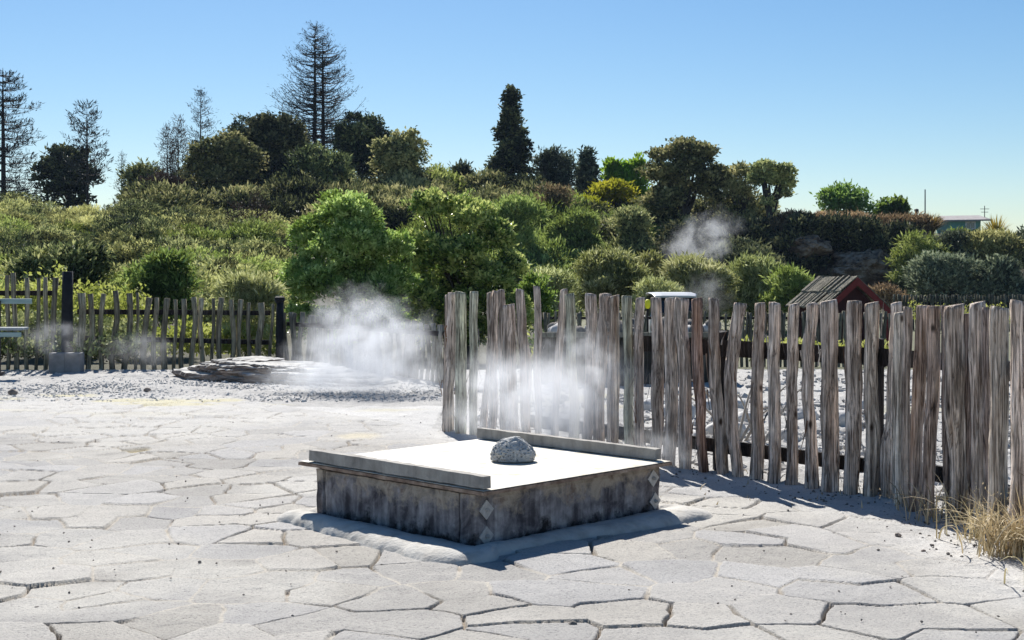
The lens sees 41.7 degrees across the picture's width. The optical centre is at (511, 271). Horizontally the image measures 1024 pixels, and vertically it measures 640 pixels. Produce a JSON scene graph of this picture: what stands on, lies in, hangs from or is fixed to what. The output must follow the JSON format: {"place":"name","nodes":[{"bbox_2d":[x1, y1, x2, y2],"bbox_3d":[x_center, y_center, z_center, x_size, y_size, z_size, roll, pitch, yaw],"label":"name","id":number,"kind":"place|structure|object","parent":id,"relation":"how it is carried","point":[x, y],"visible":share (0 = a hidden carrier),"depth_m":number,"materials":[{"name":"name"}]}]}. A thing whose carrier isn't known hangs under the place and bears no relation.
{"place":"outdoors","nodes":[
{"label":"outdoors","id":0,"kind":"place"},
{"bbox_2d":[0,369,442,401],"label":"gravel","id":1,"kind":"structure","parent":0,"point":[79,388],"depth_m":18.14,"materials":[{"name":"grey gravel"}]},
{"bbox_2d":[0,233,1023,639],"bbox_3d":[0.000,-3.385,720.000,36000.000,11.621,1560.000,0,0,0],"label":"ground","id":2,"kind":"structure","parent":0,"point":[116,481],"depth_m":7.65,"materials":[{"name":"stone"}]},
{"bbox_2d":[0,299,31,375],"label":"bench","id":3,"kind":"object","parent":2,"relation":"on","point":[13,301],"visible":1,"depth_m":20.67,"materials":[{"name":"grey paint"}]},
{"bbox_2d":[0,69,43,197],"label":"pine tree","id":4,"kind":"object","parent":2,"relation":"on","point":[4,180],"visible":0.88,"depth_m":119.98,"materials":[{"name":"green plant"}]},
{"bbox_2d":[0,273,58,369],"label":"picket fence","id":5,"kind":"object","parent":2,"relation":"on","point":[27,293],"visible":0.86,"depth_m":22.18,"materials":[{"name":"wood"}]},
{"bbox_2d":[49,352,67,372],"bbox_3d":[-7.215,1.442,21.400,0.244,0.315,0.240,0,0,0],"label":"concrete block","id":6,"kind":"object","parent":2,"relation":"on","point":[56,361],"depth_m":21.28,"materials":[{"name":"grey concrete"}]},
{"bbox_2d":[0,234,120,331],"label":"shrub","id":7,"kind":"object","parent":2,"relation":"on","point":[83,259],"visible":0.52,"depth_m":35.55,"materials":[{"name":"green plant"}]},
{"bbox_2d":[27,140,105,210],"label":"evergreen tree","id":8,"kind":"object","parent":2,"relation":"on","point":[51,168],"visible":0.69,"depth_m":116.90,"materials":[{"name":"green plant"}]},
{"bbox_2d":[61,271,72,351],"bbox_3d":[-7.314,0.899,22.100,0.187,1.822,0.197,0,0,0],"label":"black post","id":9,"kind":"object","parent":2,"relation":"on","point":[67,312],"visible":0.72,"depth_m":22.03,"materials":[{"name":"black wood"}]},
{"bbox_2d":[64,352,83,372],"bbox_3d":[-6.968,1.442,21.400,0.240,0.315,0.240,0,0,0],"label":"concrete block","id":10,"kind":"object","parent":2,"relation":"on","point":[73,361],"depth_m":21.28,"materials":[{"name":"grey concrete"}]},
{"bbox_2d":[1,305,152,363],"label":"weeds","id":11,"kind":"object","parent":2,"relation":"on","point":[120,345],"visible":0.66,"depth_m":22.61,"materials":[{"name":"green plant"}]},
{"bbox_2d":[59,100,116,204],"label":"pine tree","id":12,"kind":"object","parent":2,"relation":"on","point":[81,149],"visible":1,"depth_m":111.76,"materials":[{"name":"green plant"}]},
{"bbox_2d":[110,153,127,201],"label":"dead pine","id":13,"kind":"object","parent":2,"relation":"on","point":[122,157],"visible":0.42,"depth_m":111.87,"materials":[{"name":"grey plant"}]},
{"bbox_2d":[0,260,275,357],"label":"weeds","id":14,"kind":"object","parent":2,"relation":"on","point":[207,329],"visible":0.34,"depth_m":25.71,"materials":[{"name":"green plant"}]},
{"bbox_2d":[115,156,161,201],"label":"evergreen tree","id":15,"kind":"object","parent":2,"relation":"on","point":[129,173],"visible":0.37,"depth_m":109.34,"materials":[{"name":"green plant"}]},
{"bbox_2d":[0,189,315,334],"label":"scrub","id":16,"kind":"object","parent":2,"relation":"on","point":[131,217],"visible":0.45,"depth_m":67.71,"materials":[{"name":"green plant"}]},
{"bbox_2d":[117,246,208,355],"bbox_3d":[-9.447,0.836,36.068,2.357,3.160,2.316,0,0,-31],"label":"shrub","id":17,"kind":"object","parent":2,"relation":"on","point":[161,277],"visible":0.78,"depth_m":35.66,"materials":[{"name":"green plant"}]},
{"bbox_2d":[153,120,177,175],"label":"dead pine","id":18,"kind":"object","parent":2,"relation":"on","point":[163,143],"visible":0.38,"depth_m":107.85,"materials":[{"name":"grey plant"}]},
{"bbox_2d":[138,166,197,190],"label":"bush","id":19,"kind":"object","parent":2,"relation":"on","point":[159,177],"visible":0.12,"depth_m":99.36,"materials":[{"name":"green plant"}]},
{"bbox_2d":[75,290,274,369],"bbox_3d":[-5.741,1.076,23.068,3.475,1.537,0.176,0,0,-31],"label":"picket fence","id":20,"kind":"object","parent":2,"relation":"on","point":[235,341],"visible":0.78,"depth_m":23.03,"materials":[{"name":"brown wood"}]},
{"bbox_2d":[163,114,193,181],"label":"dead pine","id":21,"kind":"object","parent":2,"relation":"on","point":[179,132],"visible":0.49,"depth_m":105.88,"materials":[{"name":"grey plant"}]},
{"bbox_2d":[179,86,221,158],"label":"dead pine","id":22,"kind":"object","parent":2,"relation":"on","point":[199,121],"visible":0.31,"depth_m":121.95,"materials":[{"name":"grey plant"}]},
{"bbox_2d":[173,128,270,193],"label":"broadleaf tree","id":23,"kind":"object","parent":2,"relation":"on","point":[234,158],"visible":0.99,"depth_m":102.61,"materials":[{"name":"green plant"}]},
{"bbox_2d":[223,201,248,227],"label":"shrub","id":24,"kind":"object","parent":2,"relation":"on","point":[241,213],"visible":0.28,"depth_m":71.87,"materials":[{"name":"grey plant"}]},
{"bbox_2d":[222,112,255,134],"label":"broadleaf tree","id":25,"kind":"object","parent":2,"relation":"on","point":[237,126],"visible":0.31,"depth_m":117.36,"materials":[{"name":"green plant"}]},
{"bbox_2d":[208,266,289,356],"bbox_3d":[-5.285,0.975,27.034,1.739,2.324,1.408,0,0,0],"label":"shrub","id":26,"kind":"object","parent":2,"relation":"on","point":[246,287],"visible":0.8,"depth_m":26.83,"materials":[{"name":"green plant"}]},
{"bbox_2d":[244,185,276,226],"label":"shrub","id":27,"kind":"object","parent":2,"relation":"on","point":[257,208],"visible":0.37,"depth_m":71.94,"materials":[{"name":"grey plant"}]},
{"bbox_2d":[274,296,284,357],"bbox_3d":[-4.131,1.211,23.900,0.175,1.558,0.184,0,0,0],"label":"black post","id":28,"kind":"object","parent":2,"relation":"on","point":[279,300],"visible":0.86,"depth_m":23.84,"materials":[{"name":"black metal"}]},
{"bbox_2d":[241,110,319,180],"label":"broadleaf tree","id":29,"kind":"object","parent":2,"relation":"on","point":[273,136],"visible":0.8,"depth_m":110.57,"materials":[{"name":"green plant"}]},
{"bbox_2d":[171,356,397,386],"bbox_3d":[-3.424,1.474,19.936,3.834,0.372,1.357,0,0,29],"label":"rock outcrop","id":30,"kind":"object","parent":2,"relation":"on","point":[263,369],"visible":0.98,"depth_m":19.51,"materials":[{"name":"grey stone"}]},
{"bbox_2d":[260,20,365,152],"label":"twin conifer","id":31,"kind":"object","parent":2,"relation":"on","point":[321,93],"visible":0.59,"depth_m":124.58,"materials":[{"name":"green plant"}]},
{"bbox_2d":[276,139,358,187],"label":"evergreen tree","id":32,"kind":"object","parent":2,"relation":"on","point":[325,163],"visible":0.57,"depth_m":104.91,"materials":[{"name":"green plant"}]},
{"bbox_2d":[270,188,423,355],"bbox_3d":[-3.824,0.214,30.942,3.647,4.359,2.793,0,0,0],"label":"glossy tree","id":33,"kind":"object","parent":2,"relation":"on","point":[354,243],"visible":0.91,"depth_m":30.39,"materials":[{"name":"green plant"}]},
{"bbox_2d":[328,110,392,178],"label":"broadleaf tree","id":34,"kind":"object","parent":2,"relation":"on","point":[356,135],"visible":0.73,"depth_m":115.15,"materials":[{"name":"green plant"}]},
{"bbox_2d":[284,312,444,382],"bbox_3d":[-2.419,1.276,21.590,0.277,1.148,5.917,0,0,-33],"label":"picket fence","id":35,"kind":"object","parent":2,"relation":"on","point":[406,364],"visible":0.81,"depth_m":21.41,"materials":[{"name":"grey wood"}]},
{"bbox_2d":[365,125,433,179],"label":"broadleaf tree","id":36,"kind":"object","parent":2,"relation":"on","point":[397,151],"visible":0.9,"depth_m":107.10,"materials":[{"name":"green plant"}]},
{"bbox_2d":[384,228,451,356],"bbox_3d":[-2.383,0.760,35.969,2.578,3.914,2.212,0,0,0],"label":"glossy tree","id":37,"kind":"object","parent":2,"relation":"on","point":[419,352],"visible":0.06,"depth_m":35.74,"materials":[{"name":"green plant"}]},
{"bbox_2d":[113,166,780,247],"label":"scrub","id":38,"kind":"object","parent":2,"relation":"on","point":[299,199],"visible":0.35,"depth_m":98.46,"materials":[{"name":"green plant"}]},
{"bbox_2d":[426,162,473,195],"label":"shrub","id":39,"kind":"object","parent":2,"relation":"on","point":[440,171],"visible":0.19,"depth_m":110.94,"materials":[{"name":"green plant"}]},
{"bbox_2d":[447,158,475,176],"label":"evergreen tree","id":40,"kind":"object","parent":2,"relation":"on","point":[462,167],"visible":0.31,"depth_m":119.47,"materials":[{"name":"green plant"}]},
{"bbox_2d":[395,186,534,363],"bbox_3d":[-1.128,0.203,33.069,3.663,4.641,2.988,0,0,0],"label":"glossy tree","id":41,"kind":"object","parent":2,"relation":"on","point":[453,263],"visible":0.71,"depth_m":32.52,"materials":[{"name":"green plant"}]},
{"bbox_2d":[276,504,712,565],"bbox_3d":[-0.119,1.571,8.638,2.331,0.099,1.951,0,0,-42],"label":"concrete apron","id":42,"kind":"object","parent":2,"relation":"on","point":[413,546],"visible":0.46,"depth_m":7.96,"materials":[{"name":"grey concrete"}]},
{"bbox_2d":[298,428,671,545],"bbox_3d":[-0.177,1.395,8.754,1.740,0.495,1.711,0,0,45],"label":"steam box","id":43,"kind":"object","parent":42,"relation":"on","point":[469,492],"visible":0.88,"depth_m":8.27,"materials":[{"name":"concrete"}]},
{"bbox_2d":[490,436,535,462],"bbox_3d":[0.006,1.145,8.717,0.302,0.162,0.220,0,0,0],"label":"rock","id":44,"kind":"object","parent":43,"relation":"on","point":[516,449],"visible":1,"depth_m":8.65,"materials":[{"name":"grey stone"}]},
{"bbox_2d":[477,84,542,180],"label":"spire conifer","id":45,"kind":"object","parent":2,"relation":"on","point":[512,156],"visible":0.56,"depth_m":117.26,"materials":[{"name":"green plant"}]},
{"bbox_2d":[0,412,1023,632],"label":"grit","id":46,"kind":"object","parent":2,"relation":"on","point":[921,621],"visible":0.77,"depth_m":7.45,"materials":[{"name":"gravel"}]},
{"bbox_2d":[477,190,554,252],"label":"shrub","id":47,"kind":"object","parent":2,"relation":"on","point":[520,209],"visible":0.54,"depth_m":85.32,"materials":[{"name":"green plant"}]},
{"bbox_2d":[386,186,665,308],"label":"scrub","id":48,"kind":"object","parent":2,"relation":"on","point":[554,254],"visible":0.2,"depth_m":86.86,"materials":[{"name":"green plant"}]},
{"bbox_2d":[513,269,559,347],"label":"shrub","id":49,"kind":"object","parent":2,"relation":"on","point":[528,282],"visible":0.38,"depth_m":39.84,"materials":[{"name":"green plant"}]},
{"bbox_2d":[519,264,585,330],"bbox_3d":[1.257,1.196,44.036,2.586,3.009,2.117,0,0,0],"label":"shrub","id":50,"kind":"object","parent":2,"relation":"on","point":[559,278],"visible":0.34,"depth_m":43.71,"materials":[{"name":"green plant"}]},
{"bbox_2d":[530,144,584,189],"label":"broadleaf tree","id":51,"kind":"object","parent":2,"relation":"on","point":[561,162],"visible":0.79,"depth_m":119.22,"materials":[{"name":"green plant"}]},
{"bbox_2d":[532,178,586,209],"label":"shrub","id":52,"kind":"object","parent":2,"relation":"on","point":[556,195],"visible":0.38,"depth_m":97.31,"materials":[{"name":"brown plant"}]},
{"bbox_2d":[538,204,606,260],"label":"shrub","id":53,"kind":"object","parent":2,"relation":"on","point":[577,227],"visible":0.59,"depth_m":86.99,"materials":[{"name":"green plant"}]},
{"bbox_2d":[571,145,601,193],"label":"spire conifer","id":54,"kind":"object","parent":2,"relation":"on","point":[589,166],"visible":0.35,"depth_m":121.37,"materials":[{"name":"green plant"}]},
{"bbox_2d":[577,192,611,214],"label":"shrub","id":55,"kind":"object","parent":2,"relation":"on","point":[591,197],"visible":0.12,"depth_m":101.37,"materials":[{"name":"yellow plant"}]},
{"bbox_2d":[599,156,623,180],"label":"lime tree","id":56,"kind":"object","parent":2,"relation":"on","point":[608,169],"visible":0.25,"depth_m":121.53,"materials":[{"name":"green plant"}]},
{"bbox_2d":[569,243,655,319],"bbox_3d":[3.470,0.839,48.052,3.456,3.791,2.817,0,0,0],"label":"shrub","id":57,"kind":"object","parent":2,"relation":"on","point":[606,269],"visible":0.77,"depth_m":47.49,"materials":[{"name":"green plant"}]},
{"bbox_2d":[587,177,640,208],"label":"yellow tree","id":58,"kind":"object","parent":2,"relation":"on","point":[612,189],"visible":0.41,"depth_m":106.89,"materials":[{"name":"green plant"}]},
{"bbox_2d":[541,332,708,385],"bbox_3d":[1.740,1.269,19.975,2.709,0.808,1.510,0,0,0],"label":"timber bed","id":59,"kind":"object","parent":2,"relation":"on","point":[548,352],"visible":0.16,"depth_m":19.27,"materials":[{"name":"dark weathered wood"}]},
{"bbox_2d":[615,158,635,200],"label":"lime tree","id":60,"kind":"object","parent":2,"relation":"on","point":[625,170],"visible":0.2,"depth_m":121.39,"materials":[{"name":"green plant"}]},
{"bbox_2d":[601,205,659,255],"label":"shrub","id":61,"kind":"object","parent":2,"relation":"on","point":[634,222],"visible":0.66,"depth_m":89.05,"materials":[{"name":"green plant"}]},
{"bbox_2d":[625,151,650,198],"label":"lime tree","id":62,"kind":"object","parent":2,"relation":"on","point":[639,160],"visible":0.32,"depth_m":121.44,"materials":[{"name":"green plant"}]},
{"bbox_2d":[645,299,649,331],"bbox_3d":[2.423,1.106,24.000,0.099,1.229,0.104,0,0,0],"label":"marker post","id":63,"kind":"object","parent":2,"relation":"on","point":[647,304],"visible":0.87,"depth_m":23.98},
{"bbox_2d":[634,249,669,290],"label":"shrub","id":64,"kind":"object","parent":2,"relation":"on","point":[651,260],"visible":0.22,"depth_m":49.70,"materials":[{"name":"green plant"}]},
{"bbox_2d":[629,272,684,313],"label":"shrub","id":65,"kind":"object","parent":2,"relation":"on","point":[644,286],"visible":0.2,"depth_m":45.76,"materials":[{"name":"green plant"}]},
{"bbox_2d":[644,292,696,331],"bbox_3d":[4.900,1.460,42.045,1.921,1.680,4.310,0,0,0],"label":"information board","id":66,"kind":"object","parent":2,"relation":"on","point":[690,296],"visible":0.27,"depth_m":40.44,"materials":[{"name":"silver metal"}]},
{"bbox_2d":[642,219,713,265],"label":"shrub","id":67,"kind":"object","parent":2,"relation":"on","point":[679,236],"visible":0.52,"depth_m":89.21,"materials":[{"name":"green plant"}]},
{"bbox_2d":[633,135,735,226],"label":"broadleaf tree","id":68,"kind":"object","parent":2,"relation":"on","point":[672,190],"visible":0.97,"depth_m":99.15,"materials":[{"name":"green plant"}]},
{"bbox_2d":[656,250,741,329],"bbox_3d":[6.681,0.992,48.992,3.640,3.704,3.043,0,0,-19],"label":"shrub","id":69,"kind":"object","parent":2,"relation":"on","point":[693,273],"visible":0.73,"depth_m":48.34,"materials":[{"name":"green plant"}]},
{"bbox_2d":[541,310,889,366],"bbox_3d":[3.968,1.346,26.021,6.962,1.231,0.118,0,0,0],"label":"picket fence","id":70,"kind":"object","parent":2,"relation":"on","point":[747,328],"visible":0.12,"depth_m":25.98,"materials":[{"name":"wood"}]},
{"bbox_2d":[437,285,1023,556],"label":"paling fence","id":71,"kind":"object","parent":2,"relation":"on","point":[974,364],"visible":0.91,"depth_m":10.10,"materials":[{"name":"grey wood"}]},
{"bbox_2d":[690,233,785,284],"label":"shrub","id":72,"kind":"object","parent":2,"relation":"on","point":[730,250],"visible":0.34,"depth_m":86.86,"materials":[{"name":"green plant"}]},
{"bbox_2d":[678,379,800,442],"bbox_3d":[2.138,1.297,12.500,1.231,0.626,0.209,0,0,0],"label":"dead branch","id":73,"kind":"object","parent":2,"relation":"on","point":[749,424],"visible":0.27,"depth_m":12.50,"materials":[{"name":"grey wood"}]},
{"bbox_2d":[717,159,762,223],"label":"sparse tree","id":74,"kind":"object","parent":2,"relation":"on","point":[739,188],"visible":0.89,"depth_m":99.30,"materials":[{"name":"green plant"}]},
{"bbox_2d":[477,370,1010,499],"bbox_3d":[3.941,1.600,15.480,8.864,0.176,12.106,0,0,0],"label":"rubble","id":75,"kind":"object","parent":2,"relation":"on","point":[710,419],"visible":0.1,"depth_m":14.63,"materials":[{"name":"gravel"}]},
{"bbox_2d":[706,422,748,435],"bbox_3d":[2.100,1.534,13.175,0.415,0.192,0.287,0,0,-22],"label":"boulder","id":76,"kind":"object","parent":75,"relation":"on","point":[709,428],"visible":0.19,"depth_m":13.12,"materials":[{"name":"stone"}]},
{"bbox_2d":[717,249,787,330],"bbox_3d":[8.891,0.917,50.173,3.549,3.568,3.053,0,0,0],"label":"shrub","id":77,"kind":"object","parent":2,"relation":"on","point":[749,270],"visible":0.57,"depth_m":49.53,"materials":[{"name":"green plant"}]},
{"bbox_2d":[531,300,1009,360],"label":"weeds","id":78,"kind":"object","parent":2,"relation":"on","point":[840,344],"visible":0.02,"depth_m":23.16,"materials":[{"name":"green plant"}]},
{"bbox_2d":[743,158,798,217],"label":"umbrella tree","id":79,"kind":"object","parent":2,"relation":"on","point":[780,177],"visible":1,"depth_m":97.58,"materials":[{"name":"green plant"}]},
{"bbox_2d":[754,262,814,333],"bbox_3d":[10.011,1.149,47.975,2.490,3.104,2.209,0,0,36],"label":"shrub","id":80,"kind":"object","parent":2,"relation":"on","point":[790,285],"visible":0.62,"depth_m":47.65,"materials":[{"name":"green plant"}]},
{"bbox_2d":[798,406,818,419],"bbox_3d":[3.161,1.544,14.616,0.364,0.173,0.330,0,0,0],"label":"boulder","id":81,"kind":"object","parent":2,"relation":"on","point":[800,412],"visible":0.17,"depth_m":14.50,"materials":[{"name":"stone"}]},
{"bbox_2d":[788,234,833,257],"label":"cliff outcrop","id":82,"kind":"object","parent":2,"relation":"on","point":[807,246],"visible":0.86,"depth_m":92.11,"materials":[{"name":"grey stone"}]},
{"bbox_2d":[701,209,927,297],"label":"scrub","id":83,"kind":"object","parent":2,"relation":"on","point":[858,234],"visible":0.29,"depth_m":93.23,"materials":[{"name":"green plant"}]},
{"bbox_2d":[785,275,890,346],"bbox_3d":[9.849,1.207,40.658,2.894,2.226,1.356,0,0,0],"label":"gabled hut","id":84,"kind":"object","parent":2,"relation":"on","point":[818,290],"visible":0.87,"depth_m":40.24,"materials":[{"name":"red paint"}]},
{"bbox_2d":[664,466,1011,558],"bbox_3d":[2.239,1.600,9.583,1.254,0.030,4.413,0,0,-24],"label":"grit","id":85,"kind":"object","parent":2,"relation":"on","point":[931,545],"visible":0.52,"depth_m":9.19,"materials":[{"name":"gravel"}]},
{"bbox_2d":[839,410,844,426],"bbox_3d":[3.422,1.533,14.008,0.401,0.195,0.298,0,0,0],"label":"boulder","id":86,"kind":"object","parent":2,"relation":"on","point":[842,417],"visible":0.09,"depth_m":13.88,"materials":[{"name":"stone"}]},
{"bbox_2d":[809,179,878,214],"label":"broadleaf tree","id":87,"kind":"object","parent":2,"relation":"on","point":[838,196],"visible":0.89,"depth_m":110.96,"materials":[{"name":"green plant"}]},
{"bbox_2d":[758,207,939,234],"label":"scrub","id":88,"kind":"object","parent":2,"relation":"on","point":[779,219],"visible":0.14,"depth_m":95.38,"materials":[{"name":"plant"}]},
{"bbox_2d":[825,248,897,286],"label":"cliff outcrop","id":89,"kind":"object","parent":2,"relation":"on","point":[869,267],"visible":0.65,"depth_m":91.70,"materials":[{"name":"grey stone"}]},
{"bbox_2d":[873,196,895,215],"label":"tree","id":90,"kind":"object","parent":2,"relation":"on","point":[885,207],"visible":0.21,"depth_m":111.53,"materials":[{"name":"green plant"}]},
{"bbox_2d":[868,279,910,314],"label":"shrub","id":91,"kind":"object","parent":2,"relation":"on","point":[883,291],"visible":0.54,"depth_m":69.59,"materials":[{"name":"brown plant"}]},
{"bbox_2d":[890,193,912,214],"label":"tree","id":92,"kind":"object","parent":2,"relation":"on","point":[901,204],"visible":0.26,"depth_m":111.53,"materials":[{"name":"green plant"}]},
{"bbox_2d":[882,229,951,301],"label":"shrub","id":93,"kind":"object","parent":2,"relation":"on","point":[908,251],"visible":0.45,"depth_m":88.46,"materials":[{"name":"green plant"}]},
{"bbox_2d":[926,211,947,234],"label":"flax plant","id":94,"kind":"object","parent":2,"relation":"on","point":[937,226],"visible":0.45,"depth_m":96.53,"materials":[{"name":"green plant"}]},
{"bbox_2d":[869,470,1008,525],"bbox_3d":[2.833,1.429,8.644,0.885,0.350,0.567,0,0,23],"label":"dry grass","id":95,"kind":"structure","parent":2,"relation":"on","point":[928,513],"depth_m":8.60,"materials":[{"name":"plant"}]},
{"bbox_2d":[898,249,984,301],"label":"shrub","id":96,"kind":"object","parent":2,"relation":"on","point":[933,273],"visible":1,"depth_m":81.19,"materials":[{"name":"green plant"}]},
{"bbox_2d":[916,225,992,295],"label":"shrub","id":97,"kind":"object","parent":2,"relation":"on","point":[947,238],"visible":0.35,"depth_m":88.79,"materials":[{"name":"green plant"}]},
{"bbox_2d":[893,294,1023,330],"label":"picket fence","id":98,"kind":"object","parent":2,"relation":"on","point":[992,301],"visible":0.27,"depth_m":51.98,"materials":[{"name":"brown wood"}]},
{"bbox_2d":[936,206,989,233],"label":"teal house","id":99,"kind":"structure","parent":2,"relation":"on","point":[969,221],"depth_m":105.97,"materials":[{"name":"white paint"}]},
{"bbox_2d":[954,225,1023,269],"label":"shrub","id":100,"kind":"object","parent":2,"relation":"on","point":[1001,242],"visible":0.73,"depth_m":88.18,"materials":[{"name":"green plant"}]},
{"bbox_2d":[962,253,1023,301],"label":"shrub","id":101,"kind":"object","parent":2,"relation":"on","point":[997,275],"visible":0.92,"depth_m":81.07,"materials":[{"name":"green plant"}]},
{"bbox_2d":[977,214,1013,231],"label":"flax plant","id":102,"kind":"object","parent":2,"relation":"on","point":[995,226],"visible":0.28,"depth_m":96.64,"materials":[{"name":"green plant"}]},
{"bbox_2d":[992,223,1023,272],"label":"shrub","id":103,"kind":"object","parent":2,"relation":"on","point":[1020,233],"visible":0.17,"depth_m":89.70,"materials":[{"name":"green plant"}]},
{"bbox_2d":[0,0,1023,232],"label":"sky","id":104,"kind":"structure","parent":0,"point":[907,98],"materials":[{"name":"blue"}]},
{"bbox_2d":[926,482,1023,559],"bbox_3d":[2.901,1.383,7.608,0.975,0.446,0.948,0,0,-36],"label":"dry grass","id":105,"kind":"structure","parent":0,"point":[1013,547],"depth_m":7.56,"materials":[{"name":"plant"}]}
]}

